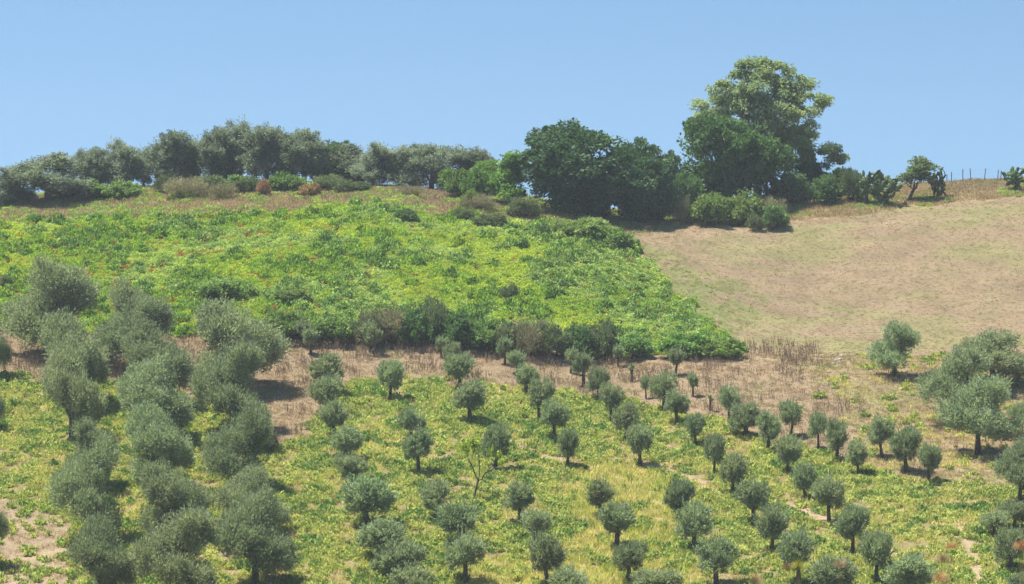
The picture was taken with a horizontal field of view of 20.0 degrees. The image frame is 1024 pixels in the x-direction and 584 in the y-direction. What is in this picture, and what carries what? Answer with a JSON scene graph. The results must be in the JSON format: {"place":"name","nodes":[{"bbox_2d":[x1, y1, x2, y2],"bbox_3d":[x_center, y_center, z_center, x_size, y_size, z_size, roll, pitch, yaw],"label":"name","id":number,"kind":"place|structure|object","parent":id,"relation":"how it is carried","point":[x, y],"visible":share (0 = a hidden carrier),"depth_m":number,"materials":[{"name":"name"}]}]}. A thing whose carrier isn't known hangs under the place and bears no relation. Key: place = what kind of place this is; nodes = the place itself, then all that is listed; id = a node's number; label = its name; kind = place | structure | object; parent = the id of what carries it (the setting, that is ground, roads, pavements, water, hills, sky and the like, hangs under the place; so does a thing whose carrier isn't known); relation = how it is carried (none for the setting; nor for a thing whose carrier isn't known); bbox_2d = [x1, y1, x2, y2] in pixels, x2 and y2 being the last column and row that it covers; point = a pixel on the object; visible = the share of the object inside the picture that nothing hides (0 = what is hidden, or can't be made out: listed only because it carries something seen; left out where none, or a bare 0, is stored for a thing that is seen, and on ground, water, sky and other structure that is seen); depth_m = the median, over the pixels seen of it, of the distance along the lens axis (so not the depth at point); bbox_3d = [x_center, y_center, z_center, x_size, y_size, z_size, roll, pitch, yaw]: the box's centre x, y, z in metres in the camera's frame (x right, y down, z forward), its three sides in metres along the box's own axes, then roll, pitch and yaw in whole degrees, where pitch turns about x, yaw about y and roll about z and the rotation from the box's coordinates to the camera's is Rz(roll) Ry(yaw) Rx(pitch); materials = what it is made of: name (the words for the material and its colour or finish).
{"place":"outdoors","nodes":[
{"label":"outdoors","id":0,"kind":"place"},
{"bbox_2d":[0,177,1023,583],"bbox_3d":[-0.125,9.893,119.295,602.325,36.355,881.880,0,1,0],"label":"ground","id":1,"kind":"structure","parent":0,"point":[906,246],"depth_m":246.40,"materials":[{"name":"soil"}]},
{"bbox_2d":[0,252,101,355],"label":"olive tree","id":2,"kind":"object","parent":1,"relation":"on","point":[61,286],"visible":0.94,"depth_m":223.11,"materials":[{"name":"green plant"}]},
{"bbox_2d":[5,151,96,203],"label":"olive tree","id":3,"kind":"object","parent":1,"relation":"on","point":[34,176],"visible":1,"depth_m":277.91,"materials":[{"name":"green plant"}]},
{"bbox_2d":[37,338,108,436],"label":"olive tree","id":4,"kind":"object","parent":1,"relation":"on","point":[77,394],"visible":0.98,"depth_m":200.22,"materials":[{"name":"green plant"}]},
{"bbox_2d":[37,304,112,398],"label":"olive tree","id":5,"kind":"object","parent":1,"relation":"on","point":[57,326],"visible":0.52,"depth_m":208.62,"materials":[{"name":"green plant"}]},
{"bbox_2d":[44,432,125,533],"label":"olive tree","id":6,"kind":"object","parent":1,"relation":"on","point":[80,483],"visible":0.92,"depth_m":177.59,"materials":[{"name":"green plant"}]},
{"bbox_2d":[62,415,121,466],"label":"olive tree","id":7,"kind":"object","parent":1,"relation":"on","point":[85,435],"visible":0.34,"depth_m":188.13,"materials":[{"name":"green plant"}]},
{"bbox_2d":[65,509,140,583],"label":"olive tree","id":8,"kind":"object","parent":1,"relation":"on","point":[92,550],"visible":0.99,"depth_m":166.24,"materials":[{"name":"green plant"}]},
{"bbox_2d":[111,144,151,183],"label":"olive tree","id":9,"kind":"object","parent":1,"relation":"on","point":[134,164],"visible":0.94,"depth_m":288.07,"materials":[{"name":"green plant"}]},
{"bbox_2d":[89,292,177,361],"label":"olive tree","id":10,"kind":"object","parent":1,"relation":"on","point":[110,333],"visible":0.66,"depth_m":220.24,"materials":[{"name":"green plant"}]},
{"bbox_2d":[105,276,172,324],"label":"olive tree","id":11,"kind":"object","parent":1,"relation":"on","point":[122,292],"visible":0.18,"depth_m":225.20,"materials":[{"name":"green plant"}]},
{"bbox_2d":[115,349,196,433],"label":"olive tree","id":12,"kind":"object","parent":1,"relation":"on","point":[136,387],"visible":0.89,"depth_m":199.31,"materials":[{"name":"green plant"}]},
{"bbox_2d":[118,314,199,393],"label":"olive tree","id":13,"kind":"object","parent":1,"relation":"on","point":[141,344],"visible":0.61,"depth_m":208.66,"materials":[{"name":"green plant"}]},
{"bbox_2d":[123,397,196,482],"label":"olive tree","id":14,"kind":"object","parent":1,"relation":"on","point":[153,436],"visible":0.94,"depth_m":188.71,"materials":[{"name":"green plant"}]},
{"bbox_2d":[123,499,220,583],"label":"olive tree","id":15,"kind":"object","parent":1,"relation":"on","point":[184,532],"visible":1,"depth_m":166.77,"materials":[{"name":"green plant"}]},
{"bbox_2d":[133,455,214,533],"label":"olive tree","id":16,"kind":"object","parent":1,"relation":"on","point":[159,486],"visible":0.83,"depth_m":178.39,"materials":[{"name":"green plant"}]},
{"bbox_2d":[152,129,202,178],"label":"olive tree","id":17,"kind":"object","parent":1,"relation":"on","point":[184,150],"visible":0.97,"depth_m":288.75,"materials":[{"name":"green plant"}]},
{"bbox_2d":[196,129,232,176],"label":"olive tree","id":18,"kind":"object","parent":1,"relation":"on","point":[207,156],"visible":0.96,"depth_m":288.26,"materials":[{"name":"green plant"}]},
{"bbox_2d":[180,334,265,428],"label":"olive tree","id":19,"kind":"object","parent":1,"relation":"on","point":[214,383],"visible":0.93,"depth_m":202.14,"materials":[{"name":"green plant"}]},
{"bbox_2d":[209,124,242,178],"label":"olive tree","id":20,"kind":"object","parent":1,"relation":"on","point":[221,133],"visible":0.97,"depth_m":288.82,"materials":[{"name":"green plant"}]},
{"bbox_2d":[195,276,258,298],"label":"bramble bush","id":21,"kind":"object","parent":1,"relation":"on","point":[214,287],"visible":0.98,"depth_m":238.95,"materials":[{"name":"green plant"}]},
{"bbox_2d":[199,400,276,485],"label":"olive tree","id":22,"kind":"object","parent":1,"relation":"on","point":[223,448],"visible":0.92,"depth_m":187.81,"materials":[{"name":"green plant"}]},
{"bbox_2d":[191,292,291,386],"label":"olive tree","id":23,"kind":"object","parent":1,"relation":"on","point":[218,323],"visible":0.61,"depth_m":213.18,"materials":[{"name":"green plant"}]},
{"bbox_2d":[210,463,294,527],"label":"olive tree","id":24,"kind":"object","parent":1,"relation":"on","point":[248,480],"visible":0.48,"depth_m":179.16,"materials":[{"name":"green plant"}]},
{"bbox_2d":[233,121,276,179],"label":"olive tree","id":25,"kind":"object","parent":1,"relation":"on","point":[252,166],"visible":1,"depth_m":287.98,"materials":[{"name":"green plant"}]},
{"bbox_2d":[211,484,300,583],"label":"olive tree","id":26,"kind":"object","parent":1,"relation":"on","point":[242,526],"visible":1,"depth_m":169.13,"materials":[{"name":"green plant"}]},
{"bbox_2d":[254,307,310,339],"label":"bramble bush","id":27,"kind":"object","parent":1,"relation":"on","point":[287,320],"visible":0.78,"depth_m":228.22,"materials":[{"name":"green plant"}]},
{"bbox_2d":[274,129,310,175],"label":"olive tree","id":28,"kind":"object","parent":1,"relation":"on","point":[288,142],"visible":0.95,"depth_m":288.15,"materials":[{"name":"green plant"}]},
{"bbox_2d":[284,127,326,179],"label":"olive tree","id":29,"kind":"object","parent":1,"relation":"on","point":[313,162],"visible":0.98,"depth_m":289.30,"materials":[{"name":"green plant"}]},
{"bbox_2d":[306,372,343,404],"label":"olive tree","id":30,"kind":"object","parent":1,"relation":"on","point":[327,385],"visible":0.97,"depth_m":207.27,"materials":[{"name":"green plant"}]},
{"bbox_2d":[305,350,344,382],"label":"olive tree","id":31,"kind":"object","parent":1,"relation":"on","point":[320,367],"visible":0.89,"depth_m":213.19,"materials":[{"name":"green plant"}]},
{"bbox_2d":[308,308,354,343],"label":"bramble bush","id":32,"kind":"object","parent":1,"relation":"on","point":[333,326],"visible":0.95,"depth_m":227.42,"materials":[{"name":"green plant"}]},
{"bbox_2d":[316,394,350,433],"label":"olive tree","id":33,"kind":"object","parent":1,"relation":"on","point":[332,413],"visible":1,"depth_m":201.27,"materials":[{"name":"green plant"}]},
{"bbox_2d":[329,424,364,455],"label":"olive tree","id":34,"kind":"object","parent":1,"relation":"on","point":[345,439],"visible":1,"depth_m":195.26,"materials":[{"name":"green plant"}]},
{"bbox_2d":[333,472,400,525],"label":"olive tree","id":35,"kind":"object","parent":1,"relation":"on","point":[368,494],"visible":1,"depth_m":180.61,"materials":[{"name":"green plant"}]},
{"bbox_2d":[345,140,396,185],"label":"olive tree","id":36,"kind":"object","parent":1,"relation":"on","point":[364,168],"visible":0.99,"depth_m":286.63,"materials":[{"name":"green plant"}]},
{"bbox_2d":[0,197,746,355],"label":"bramble cover","id":37,"kind":"object","parent":1,"relation":"on","point":[119,235],"visible":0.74,"depth_m":248.81,"materials":[{"name":"green plant"}]},
{"bbox_2d":[354,516,407,554],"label":"olive tree","id":38,"kind":"object","parent":1,"relation":"on","point":[377,532],"visible":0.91,"depth_m":173.93,"materials":[{"name":"green plant"}]},
{"bbox_2d":[373,358,406,399],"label":"olive tree","id":39,"kind":"object","parent":1,"relation":"on","point":[390,373],"visible":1,"depth_m":212.44,"materials":[{"name":"green plant"}]},
{"bbox_2d":[366,535,427,581],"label":"olive tree","id":40,"kind":"object","parent":1,"relation":"on","point":[396,555],"visible":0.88,"depth_m":168.48,"materials":[{"name":"green plant"}]},
{"bbox_2d":[374,144,420,186],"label":"olive tree","id":41,"kind":"object","parent":1,"relation":"on","point":[396,171],"visible":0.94,"depth_m":286.67,"materials":[{"name":"green plant"}]},
{"bbox_2d":[390,307,435,346],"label":"scrub bush","id":42,"kind":"object","parent":1,"relation":"on","point":[416,329],"visible":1,"depth_m":227.44,"materials":[{"name":"green plant"}]},
{"bbox_2d":[387,560,439,583],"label":"olive tree","id":43,"kind":"object","parent":1,"relation":"on","point":[414,575],"visible":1,"depth_m":166.69,"materials":[{"name":"green plant"}]},
{"bbox_2d":[400,425,433,472],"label":"olive tree","id":44,"kind":"object","parent":1,"relation":"on","point":[416,444],"visible":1,"depth_m":193.05,"materials":[{"name":"green plant"}]},
{"bbox_2d":[404,142,455,189],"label":"olive tree","id":45,"kind":"object","parent":1,"relation":"on","point":[426,160],"visible":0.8,"depth_m":285.92,"materials":[{"name":"green plant"}]},
{"bbox_2d":[415,477,450,515],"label":"olive tree","id":46,"kind":"object","parent":1,"relation":"on","point":[438,491],"visible":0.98,"depth_m":182.38,"materials":[{"name":"green plant"}]},
{"bbox_2d":[416,293,450,343],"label":"scrub bush","id":47,"kind":"object","parent":1,"relation":"on","point":[436,315],"visible":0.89,"depth_m":228.27,"materials":[{"name":"green plant"}]},
{"bbox_2d":[430,493,483,541],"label":"olive tree","id":48,"kind":"object","parent":1,"relation":"on","point":[454,517],"visible":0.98,"depth_m":177.25,"materials":[{"name":"green plant"}]},
{"bbox_2d":[435,309,482,348],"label":"scrub bush","id":49,"kind":"object","parent":1,"relation":"on","point":[456,329],"visible":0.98,"depth_m":226.80,"materials":[{"name":"green plant"}]},
{"bbox_2d":[441,350,477,386],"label":"olive tree","id":50,"kind":"object","parent":1,"relation":"on","point":[458,366],"visible":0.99,"depth_m":216.39,"materials":[{"name":"green plant"}]},
{"bbox_2d":[440,525,489,583],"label":"olive tree","id":51,"kind":"object","parent":1,"relation":"on","point":[465,550],"visible":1,"depth_m":169.82,"materials":[{"name":"green plant"}]},
{"bbox_2d":[451,377,488,419],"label":"olive tree","id":52,"kind":"object","parent":1,"relation":"on","point":[470,394],"visible":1,"depth_m":206.16,"materials":[{"name":"green plant"}]},
{"bbox_2d":[480,420,516,469],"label":"olive tree","id":53,"kind":"object","parent":1,"relation":"on","point":[497,436],"visible":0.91,"depth_m":194.34,"materials":[{"name":"green plant"}]},
{"bbox_2d":[487,149,530,201],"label":"broadleaf tree","id":54,"kind":"object","parent":1,"relation":"on","point":[506,176],"visible":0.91,"depth_m":274.71,"materials":[{"name":"green plant"}]},
{"bbox_2d":[0,350,1023,583],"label":"grove herbs","id":55,"kind":"object","parent":1,"relation":"on","point":[511,539],"visible":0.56,"depth_m":190.37,"materials":[{"name":"green plant"}]},
{"bbox_2d":[0,352,1023,583],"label":"yellow grass","id":56,"kind":"structure","parent":1,"relation":"on","point":[584,505],"depth_m":188.31,"materials":[{"name":"yellow plant"}]},
{"bbox_2d":[0,178,1023,473],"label":"dry stalks","id":57,"kind":"object","parent":1,"relation":"on","point":[624,374],"visible":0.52,"depth_m":222.66,"materials":[{"name":"brown plant"}]},
{"bbox_2d":[501,478,535,520],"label":"olive tree","id":58,"kind":"object","parent":1,"relation":"on","point":[520,497],"visible":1,"depth_m":182.15,"materials":[{"name":"green plant"}]},
{"bbox_2d":[491,317,549,354],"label":"scrub bush","id":59,"kind":"object","parent":1,"relation":"on","point":[528,337],"visible":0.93,"depth_m":226.38,"materials":[{"name":"green plant"}]},
{"bbox_2d":[523,529,569,582],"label":"olive tree","id":60,"kind":"object","parent":1,"relation":"on","point":[546,551],"visible":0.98,"depth_m":169.15,"materials":[{"name":"green plant"}]},
{"bbox_2d":[523,319,572,358],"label":"scrub bush","id":61,"kind":"object","parent":1,"relation":"on","point":[556,340],"visible":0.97,"depth_m":226.75,"materials":[{"name":"green plant"}]},
{"bbox_2d":[539,395,571,434],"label":"olive tree","id":62,"kind":"object","parent":1,"relation":"on","point":[554,414],"visible":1,"depth_m":202.15,"materials":[{"name":"green plant"}]},
{"bbox_2d":[518,117,639,218],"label":"oak tree","id":63,"kind":"object","parent":1,"relation":"on","point":[569,171],"visible":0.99,"depth_m":269.45,"materials":[{"name":"green plant"}]},
{"bbox_2d":[558,215,617,237],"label":"bramble bush","id":64,"kind":"object","parent":1,"relation":"on","point":[590,227],"visible":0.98,"depth_m":257.90,"materials":[{"name":"green plant"}]},
{"bbox_2d":[589,316,620,358],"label":"scrub bush","id":65,"kind":"object","parent":1,"relation":"on","point":[606,336],"visible":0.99,"depth_m":227.92,"materials":[{"name":"green plant"}]},
{"bbox_2d":[597,499,637,547],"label":"olive tree","id":66,"kind":"object","parent":1,"relation":"on","point":[617,517],"visible":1,"depth_m":176.66,"materials":[{"name":"green plant"}]},
{"bbox_2d":[610,539,649,583],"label":"olive tree","id":67,"kind":"object","parent":1,"relation":"on","point":[630,555],"visible":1,"depth_m":169.83,"materials":[{"name":"green plant"}]},
{"bbox_2d":[623,422,654,465],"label":"olive tree","id":68,"kind":"object","parent":1,"relation":"on","point":[638,437],"visible":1,"depth_m":196.19,"materials":[{"name":"green plant"}]},
{"bbox_2d":[598,136,684,223],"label":"oak tree","id":69,"kind":"object","parent":1,"relation":"on","point":[653,194],"visible":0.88,"depth_m":271.45,"materials":[{"name":"green plant"}]},
{"bbox_2d":[628,566,684,583],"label":"olive tree","id":70,"kind":"object","parent":1,"relation":"on","point":[655,576],"visible":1,"depth_m":166.14,"materials":[{"name":"green plant"}]},
{"bbox_2d":[662,475,695,518],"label":"olive tree","id":71,"kind":"object","parent":1,"relation":"on","point":[676,494],"visible":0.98,"depth_m":182.99,"materials":[{"name":"green plant"}]},
{"bbox_2d":[655,330,708,356],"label":"bramble bush","id":72,"kind":"object","parent":1,"relation":"on","point":[689,343],"visible":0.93,"depth_m":227.31,"materials":[{"name":"green plant"}]},
{"bbox_2d":[671,498,713,547],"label":"olive tree","id":73,"kind":"object","parent":1,"relation":"on","point":[694,517],"visible":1,"depth_m":176.12,"materials":[{"name":"green plant"}]},
{"bbox_2d":[686,191,736,225],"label":"scrub bush","id":74,"kind":"object","parent":1,"relation":"on","point":[709,207],"visible":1,"depth_m":270.52,"materials":[{"name":"green plant"}]},
{"bbox_2d":[692,528,741,583],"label":"olive tree","id":75,"kind":"object","parent":1,"relation":"on","point":[718,555],"visible":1,"depth_m":169.83,"materials":[{"name":"green plant"}]},
{"bbox_2d":[695,337,746,357],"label":"bramble bush","id":76,"kind":"object","parent":1,"relation":"on","point":[731,347],"visible":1,"depth_m":226.65,"materials":[{"name":"green plant"}]},
{"bbox_2d":[718,450,750,492],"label":"olive tree","id":77,"kind":"object","parent":1,"relation":"on","point":[732,469],"visible":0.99,"depth_m":188.82,"materials":[{"name":"green plant"}]},
{"bbox_2d":[673,111,798,197],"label":"carob tree","id":78,"kind":"object","parent":1,"relation":"on","point":[740,152],"visible":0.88,"depth_m":276.94,"materials":[{"name":"green plant"}]},
{"bbox_2d":[719,186,766,225],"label":"scrub bush","id":79,"kind":"object","parent":1,"relation":"on","point":[744,205],"visible":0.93,"depth_m":271.00,"materials":[{"name":"green plant"}]},
{"bbox_2d":[727,395,762,435],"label":"olive tree","id":80,"kind":"object","parent":1,"relation":"on","point":[745,421],"visible":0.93,"depth_m":203.20,"materials":[{"name":"green plant"}]},
{"bbox_2d":[732,471,772,520],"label":"olive tree","id":81,"kind":"object","parent":1,"relation":"on","point":[749,495],"visible":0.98,"depth_m":182.86,"materials":[{"name":"green plant"}]},
{"bbox_2d":[686,55,850,196],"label":"eucalyptus tree","id":82,"kind":"object","parent":1,"relation":"on","point":[748,100],"visible":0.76,"depth_m":285.42,"materials":[{"name":"green plant"}]},
{"bbox_2d":[751,495,791,548],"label":"olive tree","id":83,"kind":"object","parent":1,"relation":"on","point":[771,521],"visible":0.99,"depth_m":176.50,"materials":[{"name":"green plant"}]},
{"bbox_2d":[763,171,811,202],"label":"scrub bush","id":84,"kind":"object","parent":1,"relation":"on","point":[790,187],"visible":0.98,"depth_m":279.91,"materials":[{"name":"green plant"}]},
{"bbox_2d":[771,428,806,474],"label":"olive tree","id":85,"kind":"object","parent":1,"relation":"on","point":[788,449],"visible":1,"depth_m":194.24,"materials":[{"name":"green plant"}]},
{"bbox_2d":[775,525,818,583],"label":"olive tree","id":86,"kind":"object","parent":1,"relation":"on","point":[793,547],"visible":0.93,"depth_m":169.46,"materials":[{"name":"green plant"}]},
{"bbox_2d":[803,173,843,203],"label":"scrub bush","id":87,"kind":"object","parent":1,"relation":"on","point":[825,188],"visible":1,"depth_m":278.89,"materials":[{"name":"green plant"}]},
{"bbox_2d":[810,469,847,520],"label":"olive tree","id":88,"kind":"object","parent":1,"relation":"on","point":[827,492],"visible":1,"depth_m":182.51,"materials":[{"name":"green plant"}]},
{"bbox_2d":[803,554,860,583],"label":"olive tree","id":89,"kind":"object","parent":1,"relation":"on","point":[829,573],"visible":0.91,"depth_m":167.15,"materials":[{"name":"green plant"}]},
{"bbox_2d":[834,499,871,552],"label":"olive tree","id":90,"kind":"object","parent":1,"relation":"on","point":[853,519],"visible":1,"depth_m":176.38,"materials":[{"name":"green plant"}]},
{"bbox_2d":[857,528,895,582],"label":"olive tree","id":91,"kind":"object","parent":1,"relation":"on","point":[874,545],"visible":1,"depth_m":170.16,"materials":[{"name":"green plant"}]},
{"bbox_2d":[865,413,896,457],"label":"olive tree","id":92,"kind":"object","parent":1,"relation":"on","point":[881,429],"visible":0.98,"depth_m":197.97,"materials":[{"name":"green plant"}]},
{"bbox_2d":[868,169,902,202],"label":"prickly pear","id":93,"kind":"object","parent":1,"relation":"on","point":[877,188],"visible":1,"depth_m":277.45,"materials":[{"name":"green plant"}]},
{"bbox_2d":[865,319,923,377],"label":"olive tree","id":94,"kind":"object","parent":1,"relation":"on","point":[888,352],"visible":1,"depth_m":218.69,"materials":[{"name":"green plant"}]},
{"bbox_2d":[886,421,922,472],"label":"olive tree","id":95,"kind":"object","parent":1,"relation":"on","point":[904,442],"visible":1,"depth_m":194.19,"materials":[{"name":"green plant"}]},
{"bbox_2d":[879,549,938,583],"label":"olive tree","id":96,"kind":"object","parent":1,"relation":"on","point":[910,569],"visible":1,"depth_m":166.76,"materials":[{"name":"green plant"}]},
{"bbox_2d":[895,155,940,200],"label":"slanting tree","id":97,"kind":"object","parent":1,"relation":"on","point":[920,169],"visible":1,"depth_m":278.51,"materials":[{"name":"green plant"}]},
{"bbox_2d":[913,344,995,420],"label":"olive tree","id":98,"kind":"object","parent":1,"relation":"on","point":[953,374],"visible":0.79,"depth_m":206.02,"materials":[{"name":"green plant"}]},
{"bbox_2d":[932,371,1023,454],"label":"olive tree","id":99,"kind":"object","parent":1,"relation":"on","point":[977,398],"visible":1,"depth_m":197.99,"materials":[{"name":"green plant"}]},
{"bbox_2d":[951,326,1023,379],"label":"olive tree","id":100,"kind":"object","parent":1,"relation":"on","point":[998,345],"visible":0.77,"depth_m":215.52,"materials":[{"name":"green plant"}]},
{"bbox_2d":[992,437,1023,501],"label":"olive tree","id":101,"kind":"object","parent":1,"relation":"on","point":[1009,466],"visible":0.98,"depth_m":186.05,"materials":[{"name":"green plant"}]},
{"bbox_2d":[993,518,1023,568],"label":"olive tree","id":102,"kind":"object","parent":1,"relation":"on","point":[1006,549],"visible":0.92,"depth_m":172.84,"materials":[{"name":"green plant"}]},
{"bbox_2d":[0,0,1023,208],"label":"sky","id":103,"kind":"structure","parent":0,"point":[941,81],"materials":[{"name":"blue"}]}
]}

